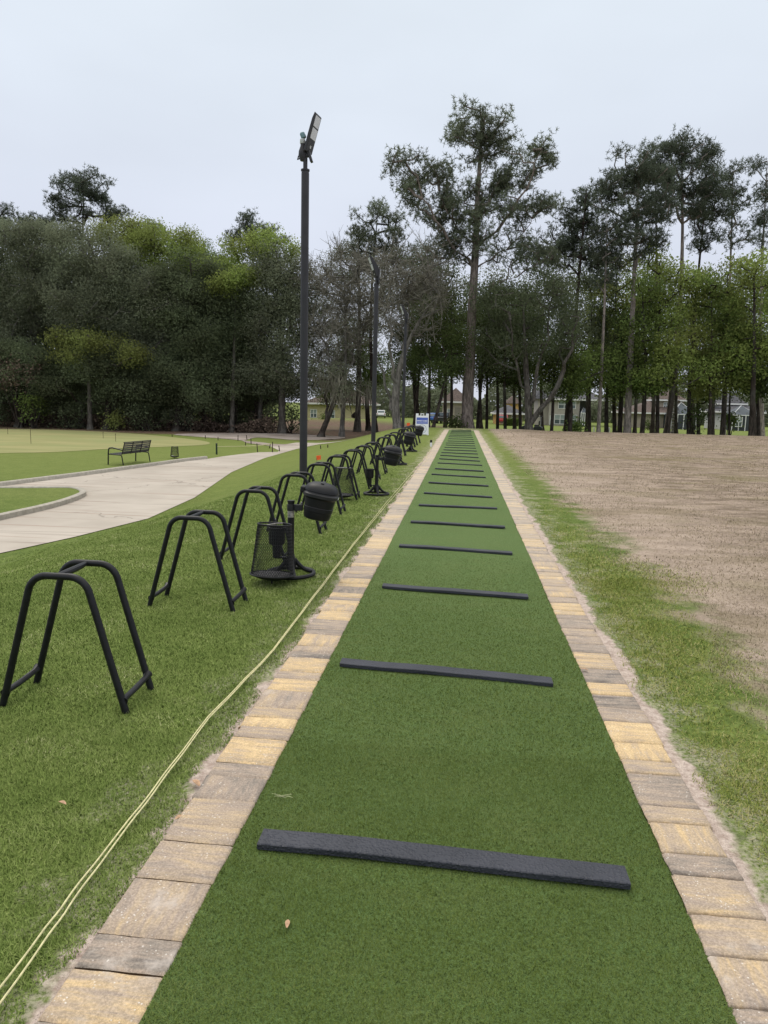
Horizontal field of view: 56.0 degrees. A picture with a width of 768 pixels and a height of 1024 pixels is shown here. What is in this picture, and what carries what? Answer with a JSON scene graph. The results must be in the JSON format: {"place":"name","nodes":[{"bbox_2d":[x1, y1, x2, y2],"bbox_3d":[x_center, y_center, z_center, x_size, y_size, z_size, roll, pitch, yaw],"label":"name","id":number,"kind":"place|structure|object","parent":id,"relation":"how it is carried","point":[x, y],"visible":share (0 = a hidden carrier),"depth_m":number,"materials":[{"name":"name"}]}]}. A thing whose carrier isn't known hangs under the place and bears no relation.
{"place":"outdoors","nodes":[
{"label":"outdoors","id":0,"kind":"place"},
{"bbox_2d":[0,488,78,512],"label":"grass island","id":1,"kind":"structure","parent":0,"point":[11,499],"depth_m":19.49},
{"bbox_2d":[0,439,350,552],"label":"cart path","id":2,"kind":"structure","parent":0,"point":[115,498],"depth_m":20.51,"materials":[{"name":"concrete"}]},
{"bbox_2d":[0,462,416,1023],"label":"lawn grass","id":3,"kind":"structure","parent":0,"point":[74,547],"depth_m":4.16,"materials":[{"name":"plant"}]},
{"bbox_2d":[0,448,430,987],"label":"rope","id":4,"kind":"object","parent":3,"relation":"on","point":[39,935],"visible":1,"depth_m":2.79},
{"bbox_2d":[174,433,344,445],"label":"sand track","id":5,"kind":"structure","parent":0,"point":[238,436],"depth_m":54.53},
{"bbox_2d":[0,402,767,1023],"bbox_3d":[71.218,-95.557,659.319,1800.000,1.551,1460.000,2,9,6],"label":"ground","id":6,"kind":"structure","parent":0,"point":[530,490],"depth_m":6.32,"materials":[{"name":"plant"}]},
{"bbox_2d":[0,246,35,406],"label":"oak tree","id":7,"kind":"object","parent":6,"relation":"on","point":[1,267],"visible":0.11,"depth_m":63.71,"materials":[{"name":"green plant"}]},
{"bbox_2d":[0,353,44,427],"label":"shrub","id":8,"kind":"object","parent":6,"relation":"on","point":[17,420],"visible":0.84,"depth_m":57.91,"materials":[{"name":"green plant"}]},
{"bbox_2d":[13,392,50,428],"bbox_3d":[-28.540,-8.325,58.284,2.949,3.386,3.017,2,9,6],"label":"shrub","id":9,"kind":"object","parent":6,"relation":"on","point":[28,405],"visible":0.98,"depth_m":58.02,"materials":[{"name":"green plant"}]},
{"bbox_2d":[0,214,82,425],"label":"oak tree","id":10,"kind":"object","parent":6,"relation":"on","point":[20,244],"visible":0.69,"depth_m":60.66,"materials":[{"name":"green plant"}]},
{"bbox_2d":[0,336,84,426],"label":"oak tree","id":11,"kind":"object","parent":6,"relation":"on","point":[17,351],"visible":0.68,"depth_m":58.62,"materials":[{"name":"green plant"}]},
{"bbox_2d":[0,486,85,519],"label":"kerb","id":12,"kind":"structure","parent":6,"relation":"on","point":[44,506],"depth_m":18.27,"materials":[{"name":"concrete"}]},
{"bbox_2d":[0,247,101,422],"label":"oak tree","id":13,"kind":"object","parent":6,"relation":"on","point":[46,343],"visible":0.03,"depth_m":69.81,"materials":[{"name":"green plant"}]},
{"bbox_2d":[47,397,87,428],"bbox_3d":[-26.084,-7.791,59.517,3.132,3.326,3.940,-4,10,-33],"label":"shrub","id":14,"kind":"object","parent":6,"relation":"on","point":[70,423],"visible":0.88,"depth_m":59.04,"materials":[{"name":"green plant"}]},
{"bbox_2d":[0,559,153,713],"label":"bag stand","id":15,"kind":"object","parent":6,"relation":"on","point":[68,569],"visible":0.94,"depth_m":3.77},
{"bbox_2d":[41,164,133,225],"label":"pine tree","id":16,"kind":"object","parent":6,"relation":"on","point":[80,184],"visible":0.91,"depth_m":74.23,"materials":[{"name":"green plant"}]},
{"bbox_2d":[20,215,155,427],"bbox_3d":[-24.567,-15.226,60.309,11.123,17.203,7.169,2,9,6],"label":"oak tree","id":17,"kind":"object","parent":6,"relation":"on","point":[88,306],"visible":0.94,"depth_m":58.31,"materials":[{"name":"green plant"}]},
{"bbox_2d":[29,339,162,429],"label":"oak tree","id":18,"kind":"object","parent":6,"relation":"on","point":[109,383],"visible":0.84,"depth_m":57.91,"materials":[{"name":"green plant"}]},
{"bbox_2d":[37,323,157,429],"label":"spring tree","id":19,"kind":"object","parent":6,"relation":"on","point":[132,355],"visible":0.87,"depth_m":57.22,"materials":[{"name":"green plant"}]},
{"bbox_2d":[0,456,207,485],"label":"kerb","id":20,"kind":"structure","parent":6,"relation":"on","point":[42,478],"depth_m":26.14,"materials":[{"name":"concrete"}]},
{"bbox_2d":[0,429,209,452],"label":"putting green","id":21,"kind":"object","parent":6,"relation":"on","point":[22,441],"visible":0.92,"depth_m":44.26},
{"bbox_2d":[85,210,159,427],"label":"spring tree","id":22,"kind":"object","parent":6,"relation":"on","point":[132,223],"visible":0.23,"depth_m":62.16,"materials":[{"name":"green plant"}]},
{"bbox_2d":[108,440,150,464],"bbox_3d":[-10.455,-2.472,29.730,0.788,0.928,2.027,3,9,13],"label":"park bench","id":23,"kind":"object","parent":6,"relation":"on","point":[135,445],"visible":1,"depth_m":29.43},
{"bbox_2d":[0,408,277,432],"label":"undergrowth","id":24,"kind":"object","parent":6,"relation":"on","point":[238,427],"visible":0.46,"depth_m":60.80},
{"bbox_2d":[3,323,277,426],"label":"undergrowth","id":25,"kind":"object","parent":6,"relation":"on","point":[103,410],"visible":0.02,"depth_m":77.19,"materials":[{"name":"green plant"}]},
{"bbox_2d":[91,250,204,428],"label":"oak tree","id":26,"kind":"object","parent":6,"relation":"on","point":[153,338],"visible":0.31,"depth_m":59.02,"materials":[{"name":"green plant"}]},
{"bbox_2d":[121,404,175,430],"bbox_3d":[-19.219,-7.659,58.862,4.383,3.019,3.826,-3,10,-28],"label":"shrub","id":27,"kind":"object","parent":6,"relation":"on","point":[146,420],"visible":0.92,"depth_m":58.57,"materials":[{"name":"green plant"}]},
{"bbox_2d":[111,216,215,428],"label":"spring tree","id":28,"kind":"object","parent":6,"relation":"on","point":[156,245],"visible":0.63,"depth_m":60.36,"materials":[{"name":"green plant"}]},
{"bbox_2d":[124,349,245,430],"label":"oak tree","id":29,"kind":"object","parent":6,"relation":"on","point":[191,396],"visible":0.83,"depth_m":58.22,"materials":[{"name":"green plant"}]},
{"bbox_2d":[130,244,242,430],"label":"oak tree","id":30,"kind":"object","parent":6,"relation":"on","point":[190,343],"visible":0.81,"depth_m":58.08,"materials":[{"name":"green plant"}]},
{"bbox_2d":[147,510,247,611],"bbox_3d":[-1.463,0.388,5.681,0.732,0.773,0.347,2,9,7],"label":"bag stand","id":31,"kind":"object","parent":6,"relation":"on","point":[193,515],"visible":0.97,"depth_m":5.60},
{"bbox_2d":[0,454,427,1003],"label":"rope","id":32,"kind":"object","parent":6,"relation":"on","point":[40,946],"visible":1,"depth_m":2.68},
{"bbox_2d":[175,265,286,423],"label":"oak tree","id":33,"kind":"object","parent":6,"relation":"on","point":[241,351],"visible":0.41,"depth_m":59.29,"materials":[{"name":"green plant"}]},
{"bbox_2d":[200,262,263,432],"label":"spring tree","id":34,"kind":"object","parent":6,"relation":"on","point":[224,285],"visible":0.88,"depth_m":57.74,"materials":[{"name":"green plant"}]},
{"bbox_2d":[35,429,448,1023],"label":"paver border","id":35,"kind":"object","parent":6,"relation":"on","point":[118,972],"visible":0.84,"depth_m":2.62,"materials":[{"name":"stone"}]},
{"bbox_2d":[192,221,300,432],"bbox_3d":[-11.068,-15.036,60.489,9.238,17.448,5.514,2,9,6],"label":"spring tree","id":36,"kind":"object","parent":6,"relation":"on","point":[251,240],"visible":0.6,"depth_m":58.85,"materials":[{"name":"green plant"}]},
{"bbox_2d":[217,207,291,289],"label":"pine tree","id":37,"kind":"object","parent":6,"relation":"on","point":[244,221],"visible":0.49,"depth_m":77.72,"materials":[{"name":"green plant"}]},
{"bbox_2d":[219,486,294,559],"bbox_3d":[-1.290,0.136,7.353,0.732,0.773,0.347,3,9,8],"label":"bag stand","id":38,"kind":"object","parent":6,"relation":"on","point":[254,489],"visible":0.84,"depth_m":7.28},
{"bbox_2d":[214,356,322,424],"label":"oak tree","id":39,"kind":"object","parent":6,"relation":"on","point":[267,401],"visible":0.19,"depth_m":61.73,"materials":[{"name":"green plant"}]},
{"bbox_2d":[249,522,294,583],"bbox_3d":[-0.980,0.387,6.384,0.398,0.580,0.398,5,4,21],"label":"basket","id":40,"kind":"object","parent":6,"relation":"on","point":[272,575],"visible":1,"depth_m":6.29,"materials":[{"name":"metal"}]},
{"bbox_2d":[222,237,334,433],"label":"oak tree","id":41,"kind":"object","parent":6,"relation":"on","point":[283,300],"visible":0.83,"depth_m":58.27,"materials":[{"name":"green plant"}]},
{"bbox_2d":[266,471,327,533],"bbox_3d":[-1.083,-0.106,9.023,0.732,0.773,0.347,3,9,8],"label":"bag stand","id":42,"kind":"object","parent":6,"relation":"on","point":[297,474],"visible":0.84,"depth_m":8.93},
{"bbox_2d":[268,481,338,579],"bbox_3d":[-0.756,0.152,6.656,0.673,0.876,0.468,2,9,2],"label":"post bin","id":43,"kind":"object","parent":6,"relation":"on","point":[321,498],"visible":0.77,"depth_m":6.53,"materials":[{"name":"black plastic"}]},
{"bbox_2d":[297,112,320,477],"bbox_3d":[-1.624,-4.343,15.188,0.466,7.470,0.300,4,9,18],"label":"lamp post","id":44,"kind":"object","parent":6,"relation":"on","point":[306,149],"visible":1,"depth_m":15.05,"materials":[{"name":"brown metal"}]},
{"bbox_2d":[295,462,345,513],"bbox_3d":[-0.929,-0.342,10.629,0.732,0.773,0.347,3,9,8],"label":"bag stand","id":45,"kind":"object","parent":6,"relation":"on","point":[312,465],"visible":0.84,"depth_m":10.58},
{"bbox_2d":[299,357,385,436],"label":"oak tree","id":46,"kind":"object","parent":6,"relation":"on","point":[338,383],"visible":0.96,"depth_m":56.79,"materials":[{"name":"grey plant"}]},
{"bbox_2d":[307,392,380,419],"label":"house","id":47,"kind":"structure","parent":6,"relation":"on","point":[315,409],"depth_m":113.49,"materials":[{"name":"yellow paint"}]},
{"bbox_2d":[283,231,406,436],"bbox_3d":[-3.084,-14.070,57.997,10.109,16.833,8.023,-2,9,-20],"label":"bare tree","id":48,"kind":"object","parent":6,"relation":"on","point":[347,298],"visible":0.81,"depth_m":57.49,"materials":[{"name":"grey plant"}]},
{"bbox_2d":[296,224,399,431],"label":"oak tree","id":49,"kind":"object","parent":6,"relation":"on","point":[357,425],"visible":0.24,"depth_m":68.57,"materials":[{"name":"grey plant"}]},
{"bbox_2d":[312,331,395,430],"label":"oak tree","id":50,"kind":"object","parent":6,"relation":"on","point":[365,372],"visible":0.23,"depth_m":72.90,"materials":[{"name":"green plant"}]},
{"bbox_2d":[368,256,380,444],"bbox_3d":[-0.401,-5.821,26.589,0.477,6.900,0.340,-1,9,-14],"label":"lamp post","id":51,"kind":"object","parent":6,"relation":"on","point":[376,270],"visible":0.98,"depth_m":26.50,"materials":[{"name":"brown metal"}]},
{"bbox_2d":[338,195,422,432],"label":"pine tree","id":52,"kind":"object","parent":6,"relation":"on","point":[378,210],"visible":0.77,"depth_m":65.04,"materials":[{"name":"green plant"}]},
{"bbox_2d":[363,445,401,495],"bbox_3d":[-0.023,-0.738,12.666,0.673,0.876,0.468,3,9,9],"label":"post bin","id":53,"kind":"object","parent":6,"relation":"on","point":[392,454],"visible":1,"depth_m":12.60,"materials":[{"name":"black plastic"}]},
{"bbox_2d":[400,304,408,432],"bbox_3d":[1.032,-7.619,38.966,0.477,6.900,0.340,-1,9,-14],"label":"lamp post","id":54,"kind":"object","parent":6,"relation":"on","point":[404,312],"visible":0.98,"depth_m":38.87,"materials":[{"name":"grey metal"}]},
{"bbox_2d":[386,295,436,426],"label":"slender tree","id":55,"kind":"object","parent":6,"relation":"on","point":[408,367],"visible":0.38,"depth_m":58.42,"materials":[{"name":"green plant"}]},
{"bbox_2d":[357,224,470,428],"bbox_3d":[2.017,-13.252,53.537,8.730,15.253,7.837,2,9,6],"label":"bare tree","id":56,"kind":"object","parent":6,"relation":"on","point":[409,290],"visible":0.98,"depth_m":53.06,"materials":[{"name":"grey plant"}]},
{"bbox_2d":[367,245,461,415],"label":"tree","id":57,"kind":"object","parent":6,"relation":"on","point":[399,350],"visible":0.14,"depth_m":64.01,"materials":[{"name":"green plant"}]},
{"bbox_2d":[406,294,467,426],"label":"slender tree","id":58,"kind":"object","parent":6,"relation":"on","point":[425,353],"visible":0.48,"depth_m":56.13,"materials":[{"name":"green plant"}]},
{"bbox_2d":[139,430,736,1023],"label":"artificial turf","id":59,"kind":"structure","parent":6,"relation":"on","point":[507,538],"depth_m":2.79,"materials":[{"name":"plastic"}]},
{"bbox_2d":[139,548,734,1023],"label":"turf fibres","id":60,"kind":"object","parent":59,"relation":"on","point":[423,884],"visible":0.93,"depth_m":2.48,"materials":[{"name":"plastic"}]},
{"bbox_2d":[257,828,630,889],"bbox_3d":[0.190,1.215,2.549,1.294,0.025,0.108,3,9,8],"label":"divider strip","id":61,"kind":"object","parent":59,"relation":"on","point":[531,867],"visible":1,"depth_m":2.53,"materials":[{"name":"rubber"}]},
{"bbox_2d":[340,658,552,686],"bbox_3d":[0.357,0.952,4.318,1.274,0.025,0.112,3,9,11],"label":"divider strip","id":62,"kind":"object","parent":59,"relation":"on","point":[451,671],"visible":1,"depth_m":4.29,"materials":[{"name":"rubber"}]},
{"bbox_2d":[382,583,527,598],"bbox_3d":[0.598,0.676,6.185,1.256,0.025,0.108,3,9,11],"label":"divider strip","id":63,"kind":"object","parent":59,"relation":"on","point":[456,591],"visible":1,"depth_m":6.16,"materials":[{"name":"rubber"}]},
{"bbox_2d":[399,544,512,554],"bbox_3d":[0.784,0.409,7.978,1.263,0.025,0.120,3,9,13],"label":"divider strip","id":64,"kind":"object","parent":59,"relation":"on","point":[456,549],"visible":1,"depth_m":7.96,"materials":[{"name":"rubber"}]},
{"bbox_2d":[401,256,484,427],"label":"shade tree","id":65,"kind":"object","parent":6,"relation":"on","point":[453,272],"visible":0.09,"depth_m":81.21,"materials":[{"name":"green plant"}]},
{"bbox_2d":[419,322,475,426],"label":"slender tree","id":66,"kind":"object","parent":6,"relation":"on","point":[454,341],"visible":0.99,"depth_m":54.37,"materials":[{"name":"green plant"}]},
{"bbox_2d":[423,284,477,425],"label":"slender tree","id":67,"kind":"object","parent":6,"relation":"on","point":[454,298],"visible":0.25,"depth_m":58.27,"materials":[{"name":"green plant"}]},
{"bbox_2d":[379,93,568,428],"bbox_3d":[6.749,-18.144,55.541,14.585,25.098,5.684,2,9,6],"label":"pine tree","id":68,"kind":"object","parent":6,"relation":"on","point":[448,202],"visible":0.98,"depth_m":54.03,"materials":[{"name":"green plant"}]},
{"bbox_2d":[448,263,520,428],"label":"shade tree","id":69,"kind":"object","parent":6,"relation":"on","point":[480,420],"visible":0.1,"depth_m":84.80,"materials":[{"name":"green plant"}]},
{"bbox_2d":[458,291,517,428],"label":"slender tree","id":70,"kind":"object","parent":6,"relation":"on","point":[482,379],"visible":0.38,"depth_m":59.03,"materials":[{"name":"green plant"}]},
{"bbox_2d":[477,286,541,428],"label":"slender tree","id":71,"kind":"object","parent":6,"relation":"on","point":[504,380],"visible":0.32,"depth_m":57.91,"materials":[{"name":"green plant"}]},
{"bbox_2d":[492,310,551,428],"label":"slender tree","id":72,"kind":"object","parent":6,"relation":"on","point":[519,392],"visible":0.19,"depth_m":58.75,"materials":[{"name":"green plant"}]},
{"bbox_2d":[463,254,599,429],"bbox_3d":[10.719,-12.204,53.966,9.897,13.558,5.834,2,9,6],"label":"oak tree","id":73,"kind":"object","parent":6,"relation":"on","point":[495,296],"visible":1,"depth_m":53.00,"materials":[{"name":"green plant"}]},
{"bbox_2d":[507,268,593,430],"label":"shade tree","id":74,"kind":"object","parent":6,"relation":"on","point":[542,419],"visible":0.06,"depth_m":81.39,"materials":[{"name":"green plant"}]},
{"bbox_2d":[528,329,581,430],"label":"slender tree","id":75,"kind":"object","parent":6,"relation":"on","point":[552,413],"visible":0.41,"depth_m":55.69,"materials":[{"name":"green plant"}]},
{"bbox_2d":[353,369,767,425],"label":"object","id":76,"kind":"object","parent":6,"relation":"on","point":[422,400],"visible":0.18,"depth_m":157.99,"materials":[{"name":"green wood"}]},
{"bbox_2d":[531,388,604,425],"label":"house","id":77,"kind":"structure","parent":6,"relation":"on","point":[579,408],"depth_m":121.47,"materials":[{"name":"beige paint"}]},
{"bbox_2d":[529,328,621,431],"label":"spring tree","id":78,"kind":"object","parent":6,"relation":"on","point":[572,379],"visible":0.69,"depth_m":55.35,"materials":[{"name":"green plant"}]},
{"bbox_2d":[531,184,622,430],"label":"pine tree","id":79,"kind":"object","parent":6,"relation":"on","point":[576,224],"visible":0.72,"depth_m":59.50,"materials":[{"name":"green plant"}]},
{"bbox_2d":[544,258,625,431],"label":"shade tree","id":80,"kind":"object","parent":6,"relation":"on","point":[586,412],"visible":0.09,"depth_m":82.90,"materials":[{"name":"green plant"}]},
{"bbox_2d":[549,346,626,431],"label":"spring tree","id":81,"kind":"object","parent":6,"relation":"on","point":[593,384],"visible":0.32,"depth_m":56.87,"materials":[{"name":"green plant"}]},
{"bbox_2d":[565,270,625,429],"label":"spring tree","id":82,"kind":"object","parent":6,"relation":"on","point":[584,281],"visible":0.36,"depth_m":62.13,"materials":[{"name":"green plant"}]},
{"bbox_2d":[571,203,632,431],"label":"pine tree","id":83,"kind":"object","parent":6,"relation":"on","point":[604,255],"visible":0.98,"depth_m":55.10,"materials":[{"name":"green plant"}]},
{"bbox_2d":[583,336,642,431],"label":"spring tree","id":84,"kind":"object","parent":6,"relation":"on","point":[606,426],"visible":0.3,"depth_m":58.84,"materials":[{"name":"green plant"}]},
{"bbox_2d":[579,247,660,432],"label":"spring tree","id":85,"kind":"object","parent":6,"relation":"on","point":[614,419],"visible":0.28,"depth_m":62.30,"materials":[{"name":"green plant"}]},
{"bbox_2d":[473,430,767,1023],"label":"paver border","id":86,"kind":"object","parent":6,"relation":"on","point":[728,918],"visible":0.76,"depth_m":2.83,"materials":[{"name":"stone"}]},
{"bbox_2d":[491,429,767,729],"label":"dry thatch","id":87,"kind":"object","parent":6,"relation":"on","point":[748,549],"visible":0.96,"depth_m":11.21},
{"bbox_2d":[579,136,683,432],"bbox_3d":[18.955,-16.834,56.345,7.748,23.336,5.527,2,9,6],"label":"pine tree","id":88,"kind":"object","parent":6,"relation":"on","point":[608,191],"visible":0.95,"depth_m":54.95,"materials":[{"name":"green plant"}]},
{"bbox_2d":[599,297,672,432],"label":"spring tree","id":89,"kind":"object","parent":6,"relation":"on","point":[620,418],"visible":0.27,"depth_m":59.78,"materials":[{"name":"green plant"}]},
{"bbox_2d":[593,252,679,432],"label":"shade tree","id":90,"kind":"object","parent":6,"relation":"on","point":[634,430],"visible":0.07,"depth_m":80.93,"materials":[{"name":"green plant"}]},
{"bbox_2d":[607,271,681,432],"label":"spring tree","id":91,"kind":"object","parent":6,"relation":"on","point":[643,338],"visible":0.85,"depth_m":56.34,"materials":[{"name":"green plant"}]},
{"bbox_2d":[611,390,699,429],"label":"house","id":92,"kind":"structure","parent":6,"relation":"on","point":[663,402],"depth_m":122.09,"materials":[{"name":"beige paint"}]},
{"bbox_2d":[627,241,715,432],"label":"spring tree","id":93,"kind":"object","parent":6,"relation":"on","point":[660,273],"visible":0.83,"depth_m":56.34,"materials":[{"name":"green plant"}]},
{"bbox_2d":[623,323,722,432],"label":"spring tree","id":94,"kind":"object","parent":6,"relation":"on","point":[673,354],"visible":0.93,"depth_m":55.33,"materials":[{"name":"green plant"}]},
{"bbox_2d":[640,124,729,432],"bbox_3d":[24.912,-18.749,61.684,7.160,26.253,4.855,2,9,6],"label":"pine tree","id":95,"kind":"object","parent":6,"relation":"on","point":[682,151],"visible":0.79,"depth_m":59.71,"materials":[{"name":"green plant"}]},
{"bbox_2d":[679,401,718,434],"bbox_3d":[25.513,-7.242,58.941,2.698,3.681,2.814,-3,9,-25],"label":"shrub","id":96,"kind":"object","parent":6,"relation":"on","point":[698,412],"visible":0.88,"depth_m":58.89,"materials":[{"name":"green plant"}]},
{"bbox_2d":[662,262,749,433],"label":"spring tree","id":97,"kind":"object","parent":6,"relation":"on","point":[688,395],"visible":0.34,"depth_m":58.15,"materials":[{"name":"green plant"}]},
{"bbox_2d":[679,161,741,433],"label":"pine tree","id":98,"kind":"object","parent":6,"relation":"on","point":[701,242],"visible":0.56,"depth_m":64.00,"materials":[{"name":"green plant"}]},
{"bbox_2d":[671,274,757,434],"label":"shade tree","id":99,"kind":"object","parent":6,"relation":"on","point":[713,417],"visible":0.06,"depth_m":80.84,"materials":[{"name":"green plant"}]},
{"bbox_2d":[678,267,767,434],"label":"spring tree","id":100,"kind":"object","parent":6,"relation":"on","point":[711,327],"visible":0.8,"depth_m":55.91,"materials":[{"name":"green plant"}]},
{"bbox_2d":[687,253,766,434],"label":"spring tree","id":101,"kind":"object","parent":6,"relation":"on","point":[726,383],"visible":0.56,"depth_m":56.75,"materials":[{"name":"green plant"}]},
{"bbox_2d":[701,393,766,430],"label":"house","id":102,"kind":"structure","parent":6,"relation":"on","point":[742,407],"depth_m":122.04,"materials":[{"name":"white paint"}]},
{"bbox_2d":[717,155,762,434],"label":"pine tree","id":103,"kind":"object","parent":6,"relation":"on","point":[732,224],"visible":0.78,"depth_m":65.27,"materials":[{"name":"green plant"}]},
{"bbox_2d":[713,246,767,435],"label":"spring tree","id":104,"kind":"object","parent":6,"relation":"on","point":[756,267],"visible":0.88,"depth_m":54.93,"materials":[{"name":"green plant"}]},
{"bbox_2d":[732,330,767,435],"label":"spring tree","id":105,"kind":"object","parent":6,"relation":"on","point":[761,392],"visible":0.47,"depth_m":57.88,"materials":[{"name":"green plant"}]},
{"bbox_2d":[743,153,767,435],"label":"pine tree","id":106,"kind":"object","parent":6,"relation":"on","point":[760,220],"visible":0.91,"depth_m":67.22,"materials":[{"name":"green plant"}]},
{"bbox_2d":[0,0,767,407],"label":"sky","id":107,"kind":"structure","parent":0,"point":[198,110],"materials":[{"name":"white"}]},
{"bbox_2d":[523,498,767,872],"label":"verge grass","id":108,"kind":"structure","parent":0,"point":[642,639],"depth_m":4.81,"materials":[{"name":"plant"}]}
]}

